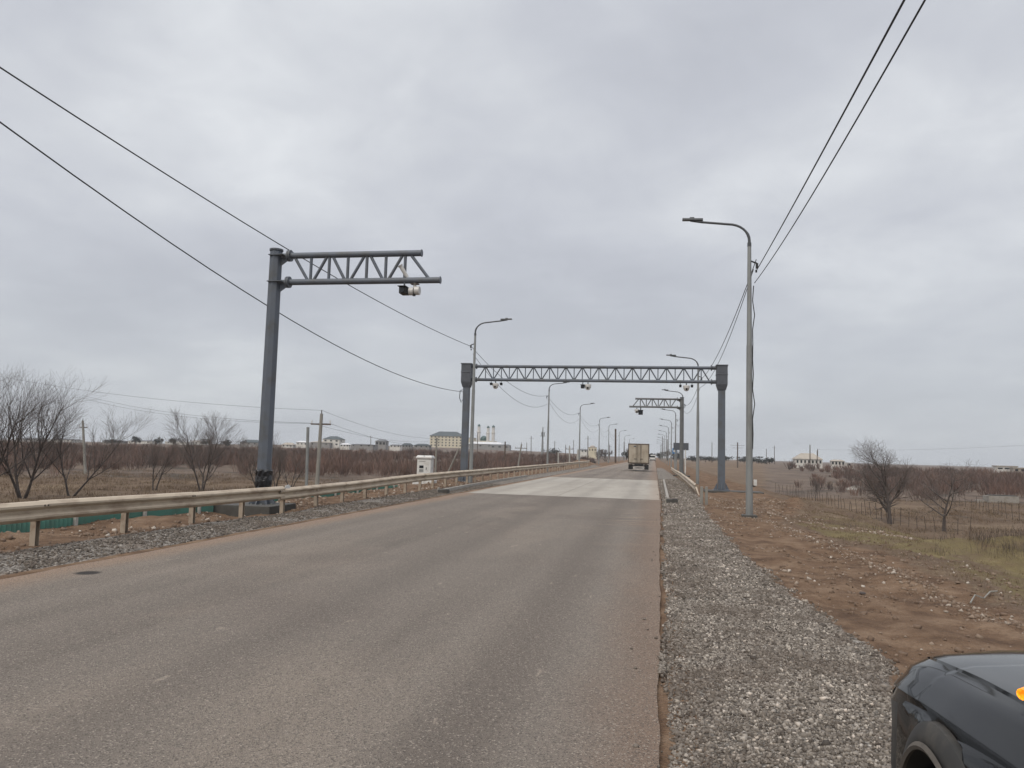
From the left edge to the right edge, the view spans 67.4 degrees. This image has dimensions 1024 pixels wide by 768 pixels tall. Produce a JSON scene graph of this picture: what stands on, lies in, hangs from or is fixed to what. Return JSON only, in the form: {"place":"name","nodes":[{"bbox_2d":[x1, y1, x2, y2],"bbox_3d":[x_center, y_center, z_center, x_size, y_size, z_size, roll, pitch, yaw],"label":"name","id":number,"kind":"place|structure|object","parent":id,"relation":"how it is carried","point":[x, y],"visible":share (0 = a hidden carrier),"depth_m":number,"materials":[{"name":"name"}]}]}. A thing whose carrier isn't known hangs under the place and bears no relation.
{"place":"outdoors","nodes":[
{"label":"outdoors","id":0,"kind":"place"},
{"bbox_2d":[0,459,660,767],"bbox_3d":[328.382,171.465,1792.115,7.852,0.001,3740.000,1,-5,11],"label":"road","id":1,"kind":"structure","parent":0,"point":[470,630],"depth_m":6.45,"materials":[{"name":"grey asphalt"}]},
{"bbox_2d":[469,477,658,499],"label":"concrete road slab","id":2,"kind":"structure","parent":1,"relation":"on","point":[601,488],"depth_m":37.27,"materials":[{"name":"grey concrete"}]},
{"bbox_2d":[628,443,650,469],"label":"box truck","id":3,"kind":"object","parent":1,"relation":"on","point":[639,455],"visible":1,"depth_m":85.46,"materials":[{"name":"beige metal"}]},
{"bbox_2d":[0,439,1023,767],"bbox_3d":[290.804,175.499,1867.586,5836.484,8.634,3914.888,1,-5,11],"label":"ground","id":4,"kind":"structure","parent":0,"point":[936,623],"depth_m":14.50,"materials":[{"name":"soil"}]},
{"bbox_2d":[0,371,66,478],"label":"bare tree","id":5,"kind":"object","parent":4,"relation":"on","point":[16,422],"visible":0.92,"depth_m":41.23,"materials":[{"name":"brown plant"}]},
{"bbox_2d":[0,360,110,498],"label":"bare tree","id":6,"kind":"object","parent":4,"relation":"on","point":[16,486],"visible":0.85,"depth_m":42.86,"materials":[{"name":"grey plant"}]},
{"bbox_2d":[48,439,81,442],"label":"house","id":7,"kind":"structure","parent":4,"relation":"on","point":[63,440],"depth_m":560.20,"materials":[{"name":"white paint"}]},
{"bbox_2d":[79,420,87,473],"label":"utility pole","id":8,"kind":"object","parent":4,"relation":"on","point":[84,452],"visible":0.86,"depth_m":74.47,"materials":[{"name":"concrete"}]},
{"bbox_2d":[27,401,152,495],"bbox_3d":[-24.814,3.897,45.278,6.916,5.854,3.677,4,-6,-22],"label":"bare tree","id":9,"kind":"object","parent":4,"relation":"on","point":[89,478],"visible":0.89,"depth_m":45.40,"materials":[{"name":"brown plant"}]},
{"bbox_2d":[130,436,141,444],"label":"evergreen tree","id":10,"kind":"object","parent":4,"relation":"on","point":[136,439],"visible":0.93,"depth_m":478.46,"materials":[{"name":"green plant"}]},
{"bbox_2d":[0,486,285,545],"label":"guard rail","id":11,"kind":"object","parent":4,"relation":"on","point":[34,513],"visible":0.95,"depth_m":13.84,"materials":[{"name":"silver metal"}]},
{"bbox_2d":[128,440,161,443],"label":"house","id":12,"kind":"structure","parent":4,"relation":"on","point":[145,441],"depth_m":548.19,"materials":[{"name":"white paint"}]},
{"bbox_2d":[141,431,185,489],"bbox_3d":[-23.432,5.292,51.792,3.595,4.284,1.783,-1,-6,28],"label":"bare tree","id":13,"kind":"object","parent":4,"relation":"on","point":[163,466],"visible":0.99,"depth_m":51.80,"materials":[{"name":"brown plant"}]},
{"bbox_2d":[0,485,397,532],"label":"green sheet fence","id":14,"kind":"object","parent":4,"relation":"on","point":[51,523],"visible":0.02,"depth_m":15.66,"materials":[{"name":"metal"}]},
{"bbox_2d":[162,409,241,490],"bbox_3d":[-22.253,4.676,54.486,5.532,6.162,5.226,5,-6,-33],"label":"bare tree","id":15,"kind":"object","parent":4,"relation":"on","point":[211,436],"visible":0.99,"depth_m":54.18,"materials":[{"name":"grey plant"}]},
{"bbox_2d":[240,440,258,446],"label":"house","id":16,"kind":"structure","parent":4,"relation":"on","point":[252,442],"depth_m":519.71,"materials":[{"name":"stone"}]},
{"bbox_2d":[213,502,295,516],"bbox_3d":[-6.900,3.513,20.608,1.620,0.600,1.500,1,-5,11],"label":"concrete foundation","id":17,"kind":"object","parent":4,"relation":"on","point":[233,509],"visible":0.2,"depth_m":19.95,"materials":[{"name":"grey concrete"}]},
{"bbox_2d":[231,434,278,484],"bbox_3d":[-20.232,5.825,59.971,3.783,4.808,4.101,1,-5,11],"label":"bare tree","id":18,"kind":"object","parent":4,"relation":"on","point":[249,458],"visible":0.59,"depth_m":59.81,"materials":[{"name":"brown plant"}]},
{"bbox_2d":[254,438,288,486],"bbox_3d":[-18.992,6.241,60.523,2.774,4.312,3.448,3,-5,-17],"label":"bare tree","id":19,"kind":"object","parent":4,"relation":"on","point":[278,465],"visible":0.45,"depth_m":60.59,"materials":[{"name":"brown plant"}]},
{"bbox_2d":[281,443,295,447],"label":"house","id":20,"kind":"structure","parent":4,"relation":"on","point":[284,445],"depth_m":527.34,"materials":[{"name":"white paint"}]},
{"bbox_2d":[272,443,316,486],"bbox_3d":[-16.505,6.357,58.705,3.568,3.873,3.245,1,-5,11],"label":"bare tree","id":21,"kind":"object","parent":4,"relation":"on","point":[284,457],"visible":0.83,"depth_m":58.40,"materials":[{"name":"brown plant"}]},
{"bbox_2d":[0,440,595,479],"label":"bare thicket","id":22,"kind":"object","parent":4,"relation":"on","point":[335,460],"visible":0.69,"depth_m":109.74,"materials":[{"name":"brown plant"}]},
{"bbox_2d":[296,441,310,447],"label":"house","id":23,"kind":"structure","parent":4,"relation":"on","point":[301,443],"depth_m":538.39,"materials":[{"name":"white paint"}]},
{"bbox_2d":[305,427,308,485],"bbox_3d":[-13.344,5.334,49.975,0.329,5.045,0.200,1,-5,11],"label":"utility pole","id":24,"kind":"object","parent":4,"relation":"on","point":[307,456],"visible":0.65,"depth_m":49.97,"materials":[{"name":"metal"}]},
{"bbox_2d":[311,410,330,484],"bbox_3d":[-11.831,4.691,47.099,1.300,6.196,0.300,1,-5,11],"label":"utility pole","id":25,"kind":"object","parent":4,"relation":"on","point":[317,476],"visible":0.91,"depth_m":47.09,"materials":[{"name":"concrete"}]},
{"bbox_2d":[0,376,435,438],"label":"overhead wire","id":26,"kind":"object","parent":25,"relation":"attached to","point":[231,405],"visible":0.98,"depth_m":53.22,"materials":[{"name":"metal"}]},
{"bbox_2d":[83,395,405,441],"bbox_3d":[-24.280,2.909,67.754,30.919,3.413,35.608,1,-5,11],"label":"overhead wire","id":27,"kind":"object","parent":25,"relation":"attached to","point":[239,419],"visible":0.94,"depth_m":57.83,"materials":[{"name":"metal"}]},
{"bbox_2d":[82,398,408,444],"bbox_3d":[-23.685,3.216,67.615,32.092,3.427,35.608,1,-5,11],"label":"overhead wire","id":28,"kind":"object","parent":25,"relation":"attached to","point":[246,421],"visible":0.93,"depth_m":54.60,"materials":[{"name":"metal"}]},
{"bbox_2d":[310,441,331,447],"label":"house","id":29,"kind":"structure","parent":4,"relation":"on","point":[324,444],"depth_m":548.44,"materials":[{"name":"paint"}]},
{"bbox_2d":[323,436,344,448],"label":"house","id":30,"kind":"structure","parent":4,"relation":"on","point":[336,441],"depth_m":551.77,"materials":[{"name":"white paint"}]},
{"bbox_2d":[247,248,441,504],"bbox_3d":[-4.499,-0.183,20.565,5.165,7.075,0.850,1,-5,11],"label":"camera gantry","id":31,"kind":"object","parent":4,"relation":"on","point":[279,258],"visible":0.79,"depth_m":20.79,"materials":[{"name":"grey metal"}]},
{"bbox_2d":[397,282,408,295],"bbox_3d":[-2.873,-2.548,20.398,0.225,0.325,0.400,1,-5,11],"label":"box camera","id":32,"kind":"object","parent":31,"relation":"attached to","point":[403,290],"visible":0.91,"depth_m":20.28,"materials":[{"name":"grey paint"}]},
{"bbox_2d":[398,264,408,277],"bbox_3d":[-2.899,-2.985,20.469,0.320,0.436,0.142,5,-6,-32],"label":"bullet camera","id":33,"kind":"object","parent":31,"relation":"attached to","point":[404,272],"visible":1,"depth_m":20.43,"materials":[{"name":"white paint"}]},
{"bbox_2d":[408,283,420,295],"bbox_3d":[-2.591,-2.505,20.411,0.287,0.353,0.229,1,-5,11],"label":"cylinder camera","id":34,"kind":"object","parent":31,"relation":"hanging from","point":[414,290],"visible":1,"depth_m":20.33,"materials":[{"name":"white paint"}]},
{"bbox_2d":[339,443,350,449],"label":"house","id":35,"kind":"structure","parent":4,"relation":"on","point":[345,446],"depth_m":507.09,"materials":[{"name":"white paint"}]},
{"bbox_2d":[351,444,377,449],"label":"house","id":36,"kind":"structure","parent":4,"relation":"on","point":[368,446],"depth_m":517.73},
{"bbox_2d":[375,439,388,449],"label":"house","id":37,"kind":"structure","parent":4,"relation":"on","point":[382,444],"depth_m":565.43,"materials":[{"name":"paint"}]},
{"bbox_2d":[389,444,401,450],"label":"house","id":38,"kind":"structure","parent":4,"relation":"on","point":[396,447],"depth_m":525.71,"materials":[{"name":"white paint"}]},
{"bbox_2d":[402,443,413,450],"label":"house","id":39,"kind":"structure","parent":4,"relation":"on","point":[405,445],"depth_m":536.78,"materials":[{"name":"stone"}]},
{"bbox_2d":[414,444,431,451],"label":"house","id":40,"kind":"structure","parent":4,"relation":"on","point":[424,446],"depth_m":497.64,"materials":[{"name":"stone"}]},
{"bbox_2d":[412,480,436,483],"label":"concrete plinth","id":41,"kind":"structure","parent":4,"relation":"on","point":[425,482],"depth_m":39.28,"materials":[{"name":"white paint"}]},
{"bbox_2d":[416,455,434,480],"bbox_3d":[-4.490,4.374,39.743,0.853,1.348,0.661,1,-5,11],"label":"equipment cabinet","id":42,"kind":"object","parent":41,"relation":"on","point":[425,463],"visible":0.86,"depth_m":39.49,"materials":[{"name":"metal"}]},
{"bbox_2d":[279,461,588,513],"bbox_3d":[2.680,7.500,66.370,0.306,1.317,95.720,1,-5,11],"label":"guard rail","id":43,"kind":"object","parent":4,"relation":"on","point":[341,488],"visible":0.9,"depth_m":28.32,"materials":[{"name":"metal"}]},
{"bbox_2d":[434,438,437,472],"bbox_3d":[-5.751,6.335,57.666,0.168,4.614,0.166,3,-5,-12],"label":"utility pole","id":44,"kind":"object","parent":4,"relation":"on","point":[435,468],"visible":0.65,"depth_m":57.68,"materials":[{"name":"concrete"}]},
{"bbox_2d":[437,487,449,492],"bbox_3d":[-2.749,4.257,30.647,0.460,0.240,0.300,1,-5,11],"label":"drain box","id":45,"kind":"object","parent":4,"relation":"on","point":[439,490],"visible":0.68,"depth_m":30.52,"materials":[{"name":"concrete"}]},
{"bbox_2d":[429,431,460,447],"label":"apartment building","id":46,"kind":"structure","parent":4,"relation":"on","point":[449,439],"depth_m":876.48,"materials":[{"name":"beige paint"}]},
{"bbox_2d":[0,479,902,767],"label":"roadside gravel","id":47,"kind":"structure","parent":4,"relation":"on","point":[804,619],"depth_m":6.46,"materials":[{"name":"grey gravel"}]},
{"bbox_2d":[448,448,459,470],"bbox_3d":[-4.786,6.540,58.489,1.569,3.407,0.160,1,-5,11],"label":"strut pole","id":48,"kind":"object","parent":4,"relation":"on","point":[453,459],"visible":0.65,"depth_m":58.45,"materials":[{"name":"concrete"}]},
{"bbox_2d":[468,442,501,449],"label":"long hall","id":49,"kind":"structure","parent":4,"relation":"on","point":[484,445],"depth_m":837.69,"materials":[{"name":"white"}]},
{"bbox_2d":[445,475,527,490],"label":"concrete kerb","id":50,"kind":"structure","parent":4,"relation":"on","point":[475,484],"depth_m":39.37,"materials":[{"name":"concrete"}]},
{"bbox_2d":[476,424,496,441],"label":"mosque","id":51,"kind":"structure","parent":4,"relation":"on","point":[486,438],"depth_m":1020.00,"materials":[{"name":"beige paint"}]},
{"bbox_2d":[468,318,511,482],"bbox_3d":[-1.234,1.001,40.991,2.245,9.167,0.203,1,-5,11],"label":"street lamp","id":52,"kind":"object","parent":4,"relation":"on","point":[472,420],"visible":0.97,"depth_m":41.09,"materials":[{"name":"grey metal"}]},
{"bbox_2d":[0,67,609,432],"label":"overhead wire","id":53,"kind":"object","parent":52,"relation":"attached to","point":[205,198],"visible":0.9,"depth_m":16.76,"materials":[{"name":"black metal"}]},
{"bbox_2d":[476,358,603,436],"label":"overhead wire","id":54,"kind":"object","parent":52,"relation":"attached to","point":[526,405],"visible":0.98,"depth_m":56.95,"materials":[{"name":"metal"}]},
{"bbox_2d":[490,444,510,450],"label":"shed","id":55,"kind":"structure","parent":4,"relation":"on","point":[498,447],"depth_m":803.45,"materials":[{"name":"white"}]},
{"bbox_2d":[504,442,505,464],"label":"utility pole","id":56,"kind":"object","parent":4,"relation":"on","point":[505,453],"visible":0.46,"depth_m":111.54,"materials":[{"name":"grey wood"}]},
{"bbox_2d":[0,469,1023,538],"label":"dry field grass","id":57,"kind":"structure","parent":4,"relation":"on","point":[332,480],"depth_m":60.24,"materials":[{"name":"plant"}]},
{"bbox_2d":[0,479,1023,687],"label":"broken stone litter","id":58,"kind":"object","parent":4,"relation":"on","point":[755,510],"visible":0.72,"depth_m":13.57,"materials":[{"name":"grey stone"}]},
{"bbox_2d":[515,442,526,471],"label":"utility pole","id":59,"kind":"object","parent":4,"relation":"on","point":[520,454],"visible":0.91,"depth_m":100.99,"materials":[{"name":"concrete"}]},
{"bbox_2d":[541,427,544,454],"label":"telecom mast","id":60,"kind":"object","parent":4,"relation":"on","point":[542,448],"visible":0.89,"depth_m":523.04,"materials":[{"name":"metal"}]},
{"bbox_2d":[543,448,561,454],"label":"evergreen tree","id":61,"kind":"object","parent":4,"relation":"on","point":[553,451],"visible":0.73,"depth_m":519.37,"materials":[{"name":"green plant"}]},
{"bbox_2d":[546,382,568,471],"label":"street lamp","id":62,"kind":"object","parent":4,"relation":"on","point":[547,459],"visible":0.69,"depth_m":74.46,"materials":[{"name":"grey metal"}]},
{"bbox_2d":[578,449,587,456],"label":"house","id":63,"kind":"structure","parent":4,"relation":"on","point":[583,452],"depth_m":557.73,"materials":[{"name":"white paint"}]},
{"bbox_2d":[578,403,594,466],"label":"street lamp","id":64,"kind":"object","parent":4,"relation":"on","point":[579,430],"visible":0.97,"depth_m":103.88,"materials":[{"name":"grey metal"}]},
{"bbox_2d":[588,445,596,458],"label":"domed building","id":65,"kind":"structure","parent":4,"relation":"on","point":[592,450],"depth_m":556.59,"materials":[{"name":"beige paint"}]},
{"bbox_2d":[598,417,608,463],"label":"street lamp","id":66,"kind":"object","parent":4,"relation":"on","point":[599,440],"visible":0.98,"depth_m":141.04,"materials":[{"name":"grey metal"}]},
{"bbox_2d":[599,450,612,460],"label":"bare tree","id":67,"kind":"object","parent":4,"relation":"on","point":[601,452],"visible":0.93,"depth_m":336.34,"materials":[{"name":"plant"}]},
{"bbox_2d":[659,425,669,465],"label":"street lamp","id":68,"kind":"object","parent":4,"relation":"on","point":[668,444],"visible":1,"depth_m":156.29,"materials":[{"name":"grey metal"}]},
{"bbox_2d":[663,479,668,498],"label":"concrete kerb","id":69,"kind":"structure","parent":4,"relation":"on","point":[666,491],"depth_m":36.47,"materials":[{"name":"concrete"}]},
{"bbox_2d":[662,419,672,466],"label":"street lamp","id":70,"kind":"object","parent":4,"relation":"on","point":[671,444],"visible":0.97,"depth_m":127.86,"materials":[{"name":"grey metal"}]},
{"bbox_2d":[662,408,677,469],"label":"street lamp","id":71,"kind":"object","parent":4,"relation":"on","point":[675,439],"visible":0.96,"depth_m":101.48,"materials":[{"name":"grey metal"}]},
{"bbox_2d":[665,496,677,502],"bbox_3d":[5.901,4.300,28.427,0.460,0.240,0.300,1,-5,11],"label":"drain box","id":72,"kind":"object","parent":4,"relation":"on","point":[672,500],"visible":0.69,"depth_m":28.29,"materials":[{"name":"concrete"}]},
{"bbox_2d":[673,443,688,472],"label":"road sign","id":73,"kind":"object","parent":4,"relation":"on","point":[676,446],"visible":0.67,"depth_m":83.70,"materials":[{"name":"grey metal"}]},
{"bbox_2d":[666,354,699,483],"bbox_3d":[10.807,2.325,48.338,2.245,8.480,0.203,1,-5,11],"label":"street lamp","id":74,"kind":"object","parent":4,"relation":"on","point":[697,448],"visible":0.8,"depth_m":48.08,"materials":[{"name":"grey metal"}]},
{"bbox_2d":[671,467,698,494],"bbox_3d":[13.368,7.485,61.450,0.285,1.008,55.578,1,-5,11],"label":"guard rail","id":75,"kind":"object","parent":4,"relation":"on","point":[690,483],"visible":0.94,"depth_m":44.21,"materials":[{"name":"metal"}]},
{"bbox_2d":[700,487,702,503],"bbox_3d":[6.915,4.220,28.007,0.100,0.950,0.090,1,-5,5],"label":"concrete post","id":76,"kind":"object","parent":4,"relation":"on","point":[701,495],"visible":0.56,"depth_m":27.98,"materials":[{"name":"concrete"}]},
{"bbox_2d":[705,487,707,504],"bbox_3d":[7.111,4.233,28.090,0.100,0.950,0.090,1,-5,5],"label":"concrete post","id":77,"kind":"object","parent":4,"relation":"on","point":[706,495],"visible":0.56,"depth_m":28.06,"materials":[{"name":"concrete"}]},
{"bbox_2d":[700,456,717,461],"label":"evergreen tree","id":78,"kind":"object","parent":4,"relation":"on","point":[710,459],"visible":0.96,"depth_m":501.94,"materials":[{"name":"green plant"}]},
{"bbox_2d":[682,217,757,517],"bbox_3d":[6.235,-0.461,23.096,2.245,9.377,0.420,1,-5,11],"label":"street lamp","id":79,"kind":"object","parent":4,"relation":"on","point":[751,483],"visible":0.92,"depth_m":22.84,"materials":[{"name":"grey metal"}]},
{"bbox_2d":[674,0,904,427],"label":"overhead wire","id":80,"kind":"object","parent":79,"relation":"hanging from","point":[882,40],"visible":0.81,"depth_m":10.85,"materials":[{"name":"black metal"}]},
{"bbox_2d":[691,0,925,409],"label":"overhead wire","id":81,"kind":"object","parent":79,"relation":"hanging from","point":[909,27],"visible":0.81,"depth_m":10.42,"materials":[{"name":"black metal"}]},
{"bbox_2d":[703,489,763,493],"bbox_3d":[11.326,5.715,39.442,2.900,0.450,1.600,1,-5,11],"label":"concrete foundation","id":82,"kind":"object","parent":4,"relation":"on","point":[715,491],"visible":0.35,"depth_m":38.85,"materials":[{"name":"concrete"}]},
{"bbox_2d":[458,363,729,490],"bbox_3d":[4.167,2.180,41.206,14.500,6.515,0.800,1,-5,11],"label":"portal gantry","id":83,"kind":"object","parent":82,"relation":"on","point":[721,381],"visible":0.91,"depth_m":41.29,"materials":[{"name":"grey metal"}]},
{"bbox_2d":[0,121,461,391],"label":"overhead wire","id":84,"kind":"object","parent":83,"relation":"attached to","point":[178,247],"visible":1,"depth_m":16.61,"materials":[{"name":"black metal"}]},
{"bbox_2d":[585,382,590,389],"bbox_3d":[4.094,0.119,41.406,0.339,0.420,0.357,1,-5,11],"label":"dome camera","id":85,"kind":"object","parent":83,"relation":"attached to","point":[587,386],"visible":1,"depth_m":41.30,"materials":[{"name":"grey paint"}]},
{"bbox_2d":[683,383,689,390],"bbox_3d":[9.186,0.177,40.457,0.339,0.420,0.357,1,-5,11],"label":"dome camera","id":86,"kind":"object","parent":83,"relation":"attached to","point":[686,387],"visible":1,"depth_m":40.34,"materials":[{"name":"grey paint"}]},
{"bbox_2d":[733,456,745,461],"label":"evergreen tree","id":87,"kind":"object","parent":4,"relation":"on","point":[743,459],"visible":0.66,"depth_m":498.83,"materials":[{"name":"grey plant"}]},
{"bbox_2d":[753,456,766,463],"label":"evergreen tree","id":88,"kind":"object","parent":4,"relation":"on","point":[759,460],"visible":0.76,"depth_m":485.75,"materials":[{"name":"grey plant"}]},
{"bbox_2d":[761,457,774,463],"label":"evergreen tree","id":89,"kind":"object","parent":4,"relation":"on","point":[771,460],"visible":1,"depth_m":475.80,"materials":[{"name":"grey plant"}]},
{"bbox_2d":[792,453,822,467],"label":"house","id":90,"kind":"structure","parent":4,"relation":"on","point":[801,458],"depth_m":321.77,"materials":[{"name":"white paint"}]},
{"bbox_2d":[810,480,823,500],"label":"bare tree","id":91,"kind":"object","parent":4,"relation":"on","point":[816,485],"visible":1,"depth_m":75.29,"materials":[{"name":"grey plant"}]},
{"bbox_2d":[830,459,844,468],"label":"house","id":92,"kind":"structure","parent":4,"relation":"on","point":[838,462],"depth_m":328.55,"materials":[{"name":"white paint"}]},
{"bbox_2d":[775,483,970,536],"bbox_3d":[28.768,10.558,69.225,1.164,1.716,52.121,1,-5,7],"label":"wire fence","id":93,"kind":"object","parent":4,"relation":"on","point":[869,506],"visible":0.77,"depth_m":59.50,"materials":[{"name":"brown metal"}]},
{"bbox_2d":[847,437,918,524],"bbox_3d":[25.872,6.686,53.129,4.250,6.258,4.392,5,-6,-32],"label":"bare tree","id":94,"kind":"object","parent":4,"relation":"on","point":[887,505],"visible":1,"depth_m":52.97,"materials":[{"name":"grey plant"}]},
{"bbox_2d":[783,458,1023,500],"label":"bare thicket","id":95,"kind":"object","parent":4,"relation":"on","point":[1006,482],"visible":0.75,"depth_m":129.34,"materials":[{"name":"brown plant"}]},
{"bbox_2d":[794,503,1023,605],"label":"short verge grass","id":96,"kind":"structure","parent":4,"relation":"on","point":[890,549],"depth_m":15.89,"materials":[{"name":"plant"}]},
{"bbox_2d":[836,515,1023,559],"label":"dry weed clumps","id":97,"kind":"object","parent":4,"relation":"on","point":[989,537],"visible":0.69,"depth_m":15.46,"materials":[{"name":"brown plant"}]},
{"bbox_2d":[903,459,985,531],"bbox_3d":[26.520,6.915,47.371,4.954,4.739,2.649,-2,-6,37],"label":"bare tree","id":98,"kind":"object","parent":4,"relation":"on","point":[947,501],"visible":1,"depth_m":47.19,"materials":[{"name":"brown plant"}]},
{"bbox_2d":[891,650,1023,767],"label":"parked car","id":99,"kind":"object","parent":4,"relation":"on","point":[959,710],"visible":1,"depth_m":2.60,"materials":[{"name":"black paint"}]},
{"bbox_2d":[921,490,1023,519],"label":"wire fence","id":100,"kind":"object","parent":4,"relation":"on","point":[983,504],"visible":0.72,"depth_m":66.94,"materials":[{"name":"brown metal"}]},
{"bbox_2d":[970,590,997,602],"bbox_3d":[5.994,2.716,9.830,0.846,0.086,0.146,6,-7,-40],"label":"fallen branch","id":101,"kind":"object","parent":4,"relation":"on","point":[985,596],"visible":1,"depth_m":9.82,"materials":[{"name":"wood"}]},
{"bbox_2d":[975,494,1018,502],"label":"ruined hut","id":102,"kind":"object","parent":4,"relation":"on","point":[1002,498],"visible":0.59,"depth_m":83.25,"materials":[{"name":"concrete"}]},
{"bbox_2d":[992,465,1017,472],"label":"house","id":103,"kind":"structure","parent":4,"relation":"on","point":[1001,468],"depth_m":271.46,"materials":[{"name":"white paint"}]},
{"bbox_2d":[1009,467,1023,472],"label":"house","id":104,"kind":"structure","parent":4,"relation":"on","point":[1016,469],"depth_m":261.56,"materials":[{"name":"white"}]},
{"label":"concrete foundation","id":105,"kind":"object","parent":4,"relation":"on","visible":0},
{"bbox_2d":[629,397,685,474],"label":"camera gantry","id":106,"kind":"object","parent":105,"relation":"on","point":[681,445],"visible":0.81,"depth_m":69.86,"materials":[{"name":"grey metal"}]},
{"bbox_2d":[0,0,1023,467],"label":"sky","id":107,"kind":"structure","parent":0,"point":[544,160],"materials":[{"name":"grey"}]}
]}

